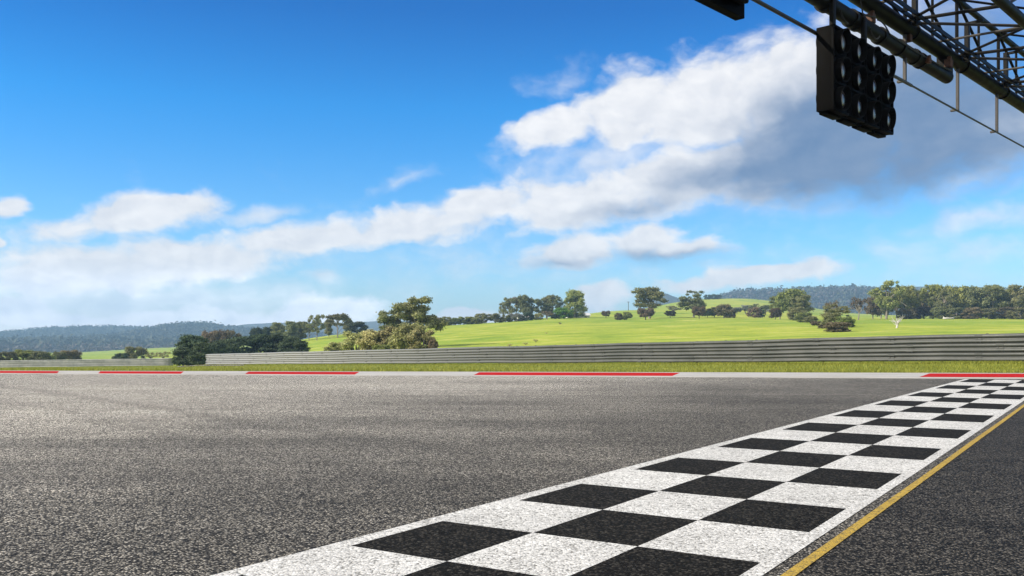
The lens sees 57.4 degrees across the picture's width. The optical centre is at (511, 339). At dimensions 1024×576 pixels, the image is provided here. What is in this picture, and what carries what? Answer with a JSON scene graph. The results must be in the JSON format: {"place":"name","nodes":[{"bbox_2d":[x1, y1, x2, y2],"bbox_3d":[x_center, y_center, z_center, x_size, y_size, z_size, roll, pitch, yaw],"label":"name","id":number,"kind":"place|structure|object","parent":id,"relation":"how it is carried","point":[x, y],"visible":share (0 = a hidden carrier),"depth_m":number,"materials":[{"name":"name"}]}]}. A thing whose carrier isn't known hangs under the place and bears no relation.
{"place":"outdoors","nodes":[
{"label":"outdoors","id":0,"kind":"place"},
{"bbox_2d":[4,329,120,338],"bbox_3d":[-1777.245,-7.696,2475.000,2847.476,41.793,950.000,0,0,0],"label":"hill","id":1,"kind":"structure","parent":0,"point":[60,333],"depth_m":2257.60,"materials":[{"name":"green plant"}]},
{"bbox_2d":[0,324,155,336],"bbox_3d":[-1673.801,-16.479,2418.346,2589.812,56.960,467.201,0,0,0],"label":"forest","id":2,"kind":"object","parent":1,"relation":"on","point":[91,329],"visible":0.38,"depth_m":2297.95,"materials":[{"name":"green plant"}]},
{"bbox_2d":[237,321,411,333],"bbox_3d":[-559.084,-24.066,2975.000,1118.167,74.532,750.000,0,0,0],"label":"hill","id":3,"kind":"structure","parent":0,"point":[375,325],"depth_m":2848.90,"materials":[{"name":"blue"}]},
{"bbox_2d":[0,374,1023,575],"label":"track","id":4,"kind":"structure","parent":0,"point":[154,475],"depth_m":9.39,"materials":[{"name":"grey asphalt"}]},
{"bbox_2d":[0,371,1023,378],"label":"kerb","id":5,"kind":"structure","parent":4,"relation":"on","point":[734,375],"depth_m":31.15,"materials":[{"name":"white paint"}]},
{"bbox_2d":[210,379,1023,575],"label":"start line marking","id":6,"kind":"object","parent":4,"relation":"on","point":[760,503],"visible":1,"depth_m":6.60,"materials":[{"name":"white paint"}]},
{"bbox_2d":[751,0,1023,147],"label":"start gantry","id":7,"kind":"object","parent":4,"relation":"on","point":[949,59],"visible":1,"depth_m":16.23,"materials":[{"name":"metal"}]},
{"bbox_2d":[695,0,748,20],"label":"signal light panel","id":8,"kind":"object","parent":7,"relation":"hanging from","point":[734,10],"visible":1,"depth_m":11.20,"materials":[{"name":"paint"}]},
{"bbox_2d":[814,0,895,138],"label":"signal light panel","id":9,"kind":"object","parent":7,"relation":"hanging from","point":[855,86],"visible":1,"depth_m":13.49,"materials":[{"name":"paint"}]},
{"bbox_2d":[780,404,1023,575],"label":"yellow line marking","id":10,"kind":"object","parent":4,"relation":"on","point":[800,566],"visible":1,"depth_m":6.45,"materials":[{"name":"paint"}]},
{"bbox_2d":[0,0,1023,330],"label":"sky","id":11,"kind":"structure","parent":0,"point":[231,162],"materials":[{"name":"blue"}]},
{"bbox_2d":[0,360,1023,372],"bbox_3d":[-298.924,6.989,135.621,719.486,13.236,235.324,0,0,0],"label":"grass verge","id":12,"kind":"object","parent":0,"point":[550,368],"depth_m":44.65,"materials":[{"name":"green plant"}]},
{"bbox_2d":[171,346,193,365],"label":"conifer tree","id":13,"kind":"object","parent":12,"relation":"on","point":[184,352],"visible":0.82,"depth_m":118.45,"materials":[{"name":"green plant"}]},
{"bbox_2d":[4,298,1023,367],"bbox_3d":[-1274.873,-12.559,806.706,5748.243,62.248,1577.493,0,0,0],"label":"field","id":14,"kind":"structure","parent":0,"point":[682,325],"depth_m":186.40,"materials":[{"name":"green plant"}]},
{"bbox_2d":[0,351,18,360],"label":"shrub","id":15,"kind":"object","parent":14,"relation":"on","point":[8,355],"visible":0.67,"depth_m":199.21,"materials":[{"name":"green plant"}]},
{"bbox_2d":[14,349,32,359],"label":"shrub","id":16,"kind":"object","parent":14,"relation":"on","point":[23,354],"visible":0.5,"depth_m":203.65,"materials":[{"name":"green plant"}]},
{"bbox_2d":[27,351,53,359],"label":"shrub","id":17,"kind":"object","parent":14,"relation":"on","point":[39,355],"visible":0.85,"depth_m":199.07,"materials":[{"name":"green plant"}]},
{"bbox_2d":[52,351,66,359],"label":"shrub","id":18,"kind":"object","parent":14,"relation":"on","point":[61,356],"visible":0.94,"depth_m":219.47,"materials":[{"name":"green plant"}]},
{"bbox_2d":[59,349,81,359],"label":"shrub","id":19,"kind":"object","parent":14,"relation":"on","point":[74,354],"visible":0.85,"depth_m":224.65,"materials":[{"name":"green plant"}]},
{"bbox_2d":[0,358,173,367],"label":"crash barrier","id":20,"kind":"object","parent":14,"relation":"on","point":[90,362],"visible":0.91,"depth_m":154.39,"materials":[{"name":"metal"}]},
{"bbox_2d":[0,341,176,352],"bbox_3d":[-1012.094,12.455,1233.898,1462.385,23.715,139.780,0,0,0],"label":"forest","id":21,"kind":"object","parent":14,"relation":"on","point":[45,347],"visible":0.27,"depth_m":1221.44,"materials":[{"name":"green plant"}]},
{"bbox_2d":[111,353,129,358],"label":"shrub","id":22,"kind":"object","parent":14,"relation":"on","point":[120,356],"visible":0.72,"depth_m":228.97,"materials":[{"name":"green plant"}]},
{"bbox_2d":[124,346,149,358],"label":"shrub","id":23,"kind":"object","parent":14,"relation":"on","point":[130,352],"visible":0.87,"depth_m":238.59,"materials":[{"name":"green plant"}]},
{"bbox_2d":[170,333,212,365],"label":"conifer tree","id":24,"kind":"object","parent":14,"relation":"on","point":[186,340],"visible":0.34,"depth_m":121.04,"materials":[{"name":"green plant"}]},
{"bbox_2d":[186,341,215,364],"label":"conifer tree","id":25,"kind":"object","parent":14,"relation":"on","point":[196,354],"visible":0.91,"depth_m":115.32,"materials":[{"name":"green plant"}]},
{"bbox_2d":[209,340,227,353],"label":"conifer tree","id":26,"kind":"object","parent":14,"relation":"on","point":[219,347],"visible":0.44,"depth_m":148.99,"materials":[{"name":"green plant"}]},
{"bbox_2d":[208,329,230,341],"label":"eucalypt tree","id":27,"kind":"object","parent":14,"relation":"on","point":[218,335],"visible":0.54,"depth_m":267.95,"materials":[{"name":"green plant"}]},
{"bbox_2d":[218,339,242,353],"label":"conifer tree","id":28,"kind":"object","parent":14,"relation":"on","point":[232,345],"visible":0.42,"depth_m":158.98,"materials":[{"name":"green plant"}]},
{"bbox_2d":[225,329,241,338],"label":"eucalypt tree","id":29,"kind":"object","parent":14,"relation":"on","point":[230,333],"visible":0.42,"depth_m":268.63,"materials":[{"name":"green plant"}]},
{"bbox_2d":[227,336,258,352],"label":"conifer tree","id":30,"kind":"object","parent":14,"relation":"on","point":[239,340],"visible":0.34,"depth_m":163.49,"materials":[{"name":"green plant"}]},
{"bbox_2d":[249,327,262,344],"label":"eucalypt tree","id":31,"kind":"object","parent":14,"relation":"on","point":[255,331],"visible":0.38,"depth_m":308.46,"materials":[{"name":"green plant"}]},
{"bbox_2d":[241,333,275,352],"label":"conifer tree","id":32,"kind":"object","parent":14,"relation":"on","point":[256,338],"visible":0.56,"depth_m":163.49,"materials":[{"name":"green plant"}]},
{"bbox_2d":[262,332,288,352],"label":"conifer tree","id":33,"kind":"object","parent":14,"relation":"on","point":[276,337],"visible":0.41,"depth_m":163.49,"materials":[{"name":"green plant"}]},
{"bbox_2d":[270,322,285,334],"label":"eucalypt tree","id":34,"kind":"object","parent":14,"relation":"on","point":[276,327],"visible":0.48,"depth_m":308.42,"materials":[{"name":"green plant"}]},
{"bbox_2d":[277,336,302,351],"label":"conifer tree","id":35,"kind":"object","parent":14,"relation":"on","point":[288,341],"visible":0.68,"depth_m":159.00,"materials":[{"name":"green plant"}]},
{"bbox_2d":[283,321,299,337],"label":"eucalypt tree","id":36,"kind":"object","parent":14,"relation":"on","point":[292,327],"visible":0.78,"depth_m":304.65,"materials":[{"name":"green plant"}]},
{"bbox_2d":[292,340,311,351],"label":"tree","id":37,"kind":"object","parent":14,"relation":"on","point":[300,345],"visible":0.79,"depth_m":149.55,"materials":[{"name":"green plant"}]},
{"bbox_2d":[296,321,308,338],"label":"eucalypt tree","id":38,"kind":"object","parent":14,"relation":"on","point":[301,333],"visible":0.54,"depth_m":308.70,"materials":[{"name":"green plant"}]},
{"bbox_2d":[300,319,315,340],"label":"eucalypt tree","id":39,"kind":"object","parent":14,"relation":"on","point":[306,329],"visible":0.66,"depth_m":298.95,"materials":[{"name":"green plant"}]},
{"bbox_2d":[305,314,325,339],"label":"eucalypt tree","id":40,"kind":"object","parent":14,"relation":"on","point":[318,321],"visible":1,"depth_m":294.49,"materials":[{"name":"green plant"}]},
{"bbox_2d":[322,342,343,350],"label":"shrub","id":41,"kind":"object","parent":14,"relation":"on","point":[332,347],"visible":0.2,"depth_m":117.22,"materials":[{"name":"green plant"}]},
{"bbox_2d":[325,313,349,337],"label":"eucalypt tree","id":42,"kind":"object","parent":14,"relation":"on","point":[338,317],"visible":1,"depth_m":288.96,"materials":[{"name":"green plant"}]},
{"bbox_2d":[340,330,366,350],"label":"shrub","id":43,"kind":"object","parent":14,"relation":"on","point":[348,343],"visible":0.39,"depth_m":113.69,"materials":[{"name":"green plant"}]},
{"bbox_2d":[344,321,369,333],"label":"conifer tree","id":44,"kind":"object","parent":14,"relation":"on","point":[353,327],"visible":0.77,"depth_m":298.99,"materials":[{"name":"green plant"}]},
{"bbox_2d":[355,329,392,349],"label":"shrub","id":45,"kind":"object","parent":14,"relation":"on","point":[370,339],"visible":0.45,"depth_m":110.73,"materials":[{"name":"green plant"}]},
{"bbox_2d":[371,344,389,349],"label":"shrub","id":46,"kind":"object","parent":14,"relation":"on","point":[380,347],"visible":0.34,"depth_m":97.78,"materials":[{"name":"green plant"}]},
{"bbox_2d":[376,325,406,348],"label":"shrub","id":47,"kind":"object","parent":14,"relation":"on","point":[382,338],"visible":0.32,"depth_m":110.69,"materials":[{"name":"green plant"}]},
{"bbox_2d":[376,309,411,332],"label":"eucalypt tree","id":48,"kind":"object","parent":14,"relation":"on","point":[387,319],"visible":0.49,"depth_m":139.04,"materials":[{"name":"green plant"}]},
{"bbox_2d":[386,321,427,348],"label":"shrub","id":49,"kind":"object","parent":14,"relation":"on","point":[397,339],"visible":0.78,"depth_m":106.82,"materials":[{"name":"green plant"}]},
{"bbox_2d":[392,295,449,331],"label":"eucalypt tree","id":50,"kind":"object","parent":14,"relation":"on","point":[416,313],"visible":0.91,"depth_m":136.91,"materials":[{"name":"green plant"}]},
{"bbox_2d":[406,329,436,348],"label":"shrub","id":51,"kind":"object","parent":14,"relation":"on","point":[425,337],"visible":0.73,"depth_m":105.48,"materials":[{"name":"green plant"}]},
{"bbox_2d":[428,339,438,347],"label":"shrub","id":52,"kind":"object","parent":14,"relation":"on","point":[434,344],"visible":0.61,"depth_m":103.70,"materials":[{"name":"green plant"}]},
{"bbox_2d":[465,317,479,323],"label":"hedge tree","id":53,"kind":"object","parent":14,"relation":"on","point":[471,319],"visible":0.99,"depth_m":328.32,"materials":[{"name":"green plant"}]},
{"bbox_2d":[474,313,488,323],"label":"hedge tree","id":54,"kind":"object","parent":14,"relation":"on","point":[482,317],"visible":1,"depth_m":328.48,"materials":[{"name":"green plant"}]},
{"bbox_2d":[487,313,504,322],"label":"hedge tree","id":55,"kind":"object","parent":14,"relation":"on","point":[495,318],"visible":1,"depth_m":328.86,"materials":[{"name":"green plant"}]},
{"bbox_2d":[499,297,518,314],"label":"eucalypt tree","id":56,"kind":"object","parent":14,"relation":"on","point":[511,309],"visible":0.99,"depth_m":358.44,"materials":[{"name":"green plant"}]},
{"bbox_2d":[507,313,522,321],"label":"hedge tree","id":57,"kind":"object","parent":14,"relation":"on","point":[515,316],"visible":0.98,"depth_m":333.56,"materials":[{"name":"green plant"}]},
{"bbox_2d":[517,294,532,313],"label":"eucalypt tree","id":58,"kind":"object","parent":14,"relation":"on","point":[523,300],"visible":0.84,"depth_m":356.74,"materials":[{"name":"green plant"}]},
{"bbox_2d":[522,312,534,320],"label":"shrub","id":59,"kind":"object","parent":14,"relation":"on","point":[528,316],"visible":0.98,"depth_m":334.11,"materials":[{"name":"green plant"}]},
{"bbox_2d":[530,298,546,313],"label":"eucalypt tree","id":60,"kind":"object","parent":14,"relation":"on","point":[539,302],"visible":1,"depth_m":357.47,"materials":[{"name":"green plant"}]},
{"bbox_2d":[540,294,555,318],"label":"eucalypt tree","id":61,"kind":"object","parent":14,"relation":"on","point":[548,308],"visible":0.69,"depth_m":358.92,"materials":[{"name":"green plant"}]},
{"bbox_2d":[543,295,561,314],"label":"eucalypt tree","id":62,"kind":"object","parent":14,"relation":"on","point":[555,303],"visible":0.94,"depth_m":356.65,"materials":[{"name":"green plant"}]},
{"bbox_2d":[553,307,574,318],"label":"shrub","id":63,"kind":"object","parent":14,"relation":"on","point":[563,315],"visible":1,"depth_m":335.74,"materials":[{"name":"green plant"}]},
{"bbox_2d":[563,289,587,317],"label":"tree","id":64,"kind":"object","parent":14,"relation":"on","point":[574,299],"visible":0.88,"depth_m":350.54,"materials":[{"name":"green plant"}]},
{"bbox_2d":[205,333,1023,364],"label":"crash barrier","id":65,"kind":"object","parent":14,"relation":"on","point":[988,347],"visible":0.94,"depth_m":52.46,"materials":[{"name":"metal"}]},
{"bbox_2d":[637,307,654,319],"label":"tree","id":66,"kind":"object","parent":14,"relation":"on","point":[644,312],"visible":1,"depth_m":303.63,"materials":[{"name":"green plant"}]},
{"bbox_2d":[631,286,668,318],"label":"eucalypt tree","id":67,"kind":"object","parent":14,"relation":"on","point":[651,295],"visible":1,"depth_m":322.79,"materials":[{"name":"green plant"}]},
{"bbox_2d":[678,290,706,316],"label":"eucalypt tree","id":68,"kind":"object","parent":14,"relation":"on","point":[696,301],"visible":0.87,"depth_m":333.11,"materials":[{"name":"green plant"}]},
{"bbox_2d":[692,306,706,318],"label":"tree","id":69,"kind":"object","parent":14,"relation":"on","point":[696,310],"visible":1,"depth_m":306.56,"materials":[{"name":"green plant"}]},
{"bbox_2d":[714,303,732,317],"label":"shrub","id":70,"kind":"object","parent":14,"relation":"on","point":[721,310],"visible":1,"depth_m":316.87,"materials":[{"name":"green plant"}]},
{"bbox_2d":[745,307,762,317],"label":"shrub","id":71,"kind":"object","parent":14,"relation":"on","point":[757,311],"visible":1,"depth_m":339.14,"materials":[{"name":"green plant"}]},
{"bbox_2d":[768,308,782,319],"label":"shrub","id":72,"kind":"object","parent":14,"relation":"on","point":[775,312],"visible":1,"depth_m":299.48,"materials":[{"name":"green plant"}]},
{"bbox_2d":[768,296,785,318],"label":"eucalypt tree","id":73,"kind":"object","parent":14,"relation":"on","point":[772,299],"visible":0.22,"depth_m":314.09,"materials":[{"name":"green plant"}]},
{"bbox_2d":[772,286,811,312],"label":"eucalypt tree","id":74,"kind":"object","parent":14,"relation":"on","point":[782,303],"visible":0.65,"depth_m":302.76,"materials":[{"name":"green plant"}]},
{"bbox_2d":[787,306,807,319],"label":"shrub","id":75,"kind":"object","parent":14,"relation":"on","point":[791,313],"visible":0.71,"depth_m":268.57,"materials":[{"name":"green plant"}]},
{"bbox_2d":[790,295,814,311],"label":"eucalypt tree","id":76,"kind":"object","parent":14,"relation":"on","point":[797,301],"visible":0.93,"depth_m":294.01,"materials":[{"name":"green plant"}]},
{"bbox_2d":[794,312,812,321],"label":"shrub","id":77,"kind":"object","parent":14,"relation":"on","point":[801,316],"visible":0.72,"depth_m":238.88,"materials":[{"name":"green plant"}]},
{"bbox_2d":[819,313,841,324],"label":"shrub","id":78,"kind":"object","parent":14,"relation":"on","point":[828,317],"visible":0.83,"depth_m":169.29,"materials":[{"name":"green plant"}]},
{"bbox_2d":[819,304,851,316],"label":"eucalypt tree","id":79,"kind":"object","parent":14,"relation":"on","point":[838,310],"visible":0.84,"depth_m":198.97,"materials":[{"name":"green plant"}]},
{"bbox_2d":[823,322,851,331],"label":"shrub","id":80,"kind":"object","parent":14,"relation":"on","point":[832,327],"visible":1,"depth_m":139.03,"materials":[{"name":"green plant"}]},
{"bbox_2d":[835,316,855,326],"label":"shrub","id":81,"kind":"object","parent":14,"relation":"on","point":[847,319],"visible":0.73,"depth_m":164.04,"materials":[{"name":"green plant"}]},
{"bbox_2d":[849,297,867,319],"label":"eucalypt tree","id":82,"kind":"object","parent":14,"relation":"on","point":[856,306],"visible":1,"depth_m":299.76,"materials":[{"name":"brown plant"}]},
{"bbox_2d":[865,297,881,318],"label":"eucalypt tree","id":83,"kind":"object","parent":14,"relation":"on","point":[873,308],"visible":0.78,"depth_m":320.43,"materials":[{"name":"brown plant"}]},
{"bbox_2d":[867,279,905,318],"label":"eucalypt tree","id":84,"kind":"object","parent":14,"relation":"on","point":[883,299],"visible":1,"depth_m":308.61,"materials":[{"name":"green plant"}]},
{"bbox_2d":[888,287,907,318],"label":"eucalypt tree","id":85,"kind":"object","parent":14,"relation":"on","point":[895,308],"visible":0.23,"depth_m":321.47,"materials":[{"name":"green plant"}]},
{"bbox_2d":[895,308,917,318],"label":"shrub","id":86,"kind":"object","parent":14,"relation":"on","point":[911,313],"visible":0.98,"depth_m":310.90,"materials":[{"name":"green plant"}]},
{"bbox_2d":[896,285,923,309],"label":"eucalypt tree","id":87,"kind":"object","parent":14,"relation":"on","point":[910,297],"visible":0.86,"depth_m":313.58,"materials":[{"name":"green plant"}]},
{"bbox_2d":[915,306,933,318],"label":"shrub","id":88,"kind":"object","parent":14,"relation":"on","point":[924,311],"visible":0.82,"depth_m":315.25,"materials":[{"name":"green plant"}]},
{"bbox_2d":[919,283,943,318],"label":"eucalypt tree","id":89,"kind":"object","parent":14,"relation":"on","point":[934,289],"visible":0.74,"depth_m":316.55,"materials":[{"name":"green plant"}]},
{"bbox_2d":[929,306,951,318],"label":"shrub","id":90,"kind":"object","parent":14,"relation":"on","point":[936,311],"visible":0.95,"depth_m":305.28,"materials":[{"name":"green plant"}]},
{"bbox_2d":[931,288,957,312],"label":"eucalypt tree","id":91,"kind":"object","parent":14,"relation":"on","point":[944,301],"visible":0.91,"depth_m":309.24,"materials":[{"name":"green plant"}]},
{"bbox_2d":[944,307,966,318],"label":"shrub","id":92,"kind":"object","parent":14,"relation":"on","point":[958,310],"visible":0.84,"depth_m":302.56,"materials":[{"name":"green plant"}]},
{"bbox_2d":[944,285,970,318],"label":"eucalypt tree","id":93,"kind":"object","parent":14,"relation":"on","point":[956,291],"visible":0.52,"depth_m":312.35,"materials":[{"name":"green plant"}]},
{"bbox_2d":[960,285,983,311],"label":"eucalypt tree","id":94,"kind":"object","parent":14,"relation":"on","point":[971,299],"visible":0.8,"depth_m":309.51,"materials":[{"name":"green plant"}]},
{"bbox_2d":[960,307,983,318],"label":"shrub","id":95,"kind":"object","parent":14,"relation":"on","point":[969,313],"visible":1,"depth_m":298.39,"materials":[{"name":"green plant"}]},
{"bbox_2d":[976,308,999,318],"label":"shrub","id":96,"kind":"object","parent":14,"relation":"on","point":[989,313],"visible":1,"depth_m":296.11,"materials":[{"name":"green plant"}]},
{"bbox_2d":[973,284,1009,308],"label":"eucalypt tree","id":97,"kind":"object","parent":14,"relation":"on","point":[990,293],"visible":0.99,"depth_m":306.36,"materials":[{"name":"green plant"}]},
{"bbox_2d":[995,306,1016,318],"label":"shrub","id":98,"kind":"object","parent":14,"relation":"on","point":[1003,310],"visible":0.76,"depth_m":295.51,"materials":[{"name":"green plant"}]},
{"bbox_2d":[1002,284,1023,314],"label":"eucalypt tree","id":99,"kind":"object","parent":14,"relation":"on","point":[1017,298],"visible":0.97,"depth_m":304.23,"materials":[{"name":"green plant"}]},
{"bbox_2d":[1005,307,1023,318],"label":"shrub","id":100,"kind":"object","parent":14,"relation":"on","point":[1015,315],"visible":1,"depth_m":291.22,"materials":[{"name":"green plant"}]},
{"bbox_2d":[643,293,679,308],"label":"mountain","id":101,"kind":"structure","parent":0,"point":[671,299],"depth_m":2183.55,"materials":[{"name":"blue"}]},
{"bbox_2d":[749,295,890,312],"bbox_3d":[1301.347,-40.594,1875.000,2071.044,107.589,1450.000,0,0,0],"label":"hill","id":102,"kind":"structure","parent":0,"point":[815,306],"depth_m":1570.56,"materials":[{"name":"green plant"}]},
{"bbox_2d":[712,283,998,315],"bbox_3d":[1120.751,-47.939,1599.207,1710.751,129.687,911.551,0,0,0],"label":"forest","id":103,"kind":"object","parent":102,"relation":"on","point":[852,294],"visible":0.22,"depth_m":1622.32,"materials":[{"name":"green plant"}]},
{"bbox_3d":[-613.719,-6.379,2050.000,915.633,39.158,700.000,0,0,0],"label":"hill","id":104,"kind":"structure","parent":0,"visible":0},
{"bbox_2d":[65,320,339,338],"bbox_3d":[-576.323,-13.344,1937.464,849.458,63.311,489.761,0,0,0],"label":"forest","id":105,"kind":"object","parent":104,"relation":"on","point":[198,328],"visible":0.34,"depth_m":1891.07,"materials":[{"name":"green plant"}]},
{"bbox_3d":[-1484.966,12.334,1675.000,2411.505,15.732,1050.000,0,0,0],"label":"hill","id":106,"kind":"structure","parent":0,"visible":0},
{"bbox_2d":[0,332,302,349],"bbox_3d":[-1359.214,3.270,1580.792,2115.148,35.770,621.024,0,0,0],"label":"forest","id":107,"kind":"object","parent":106,"relation":"on","point":[99,340],"visible":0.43,"depth_m":1421.51,"materials":[{"name":"green plant"}]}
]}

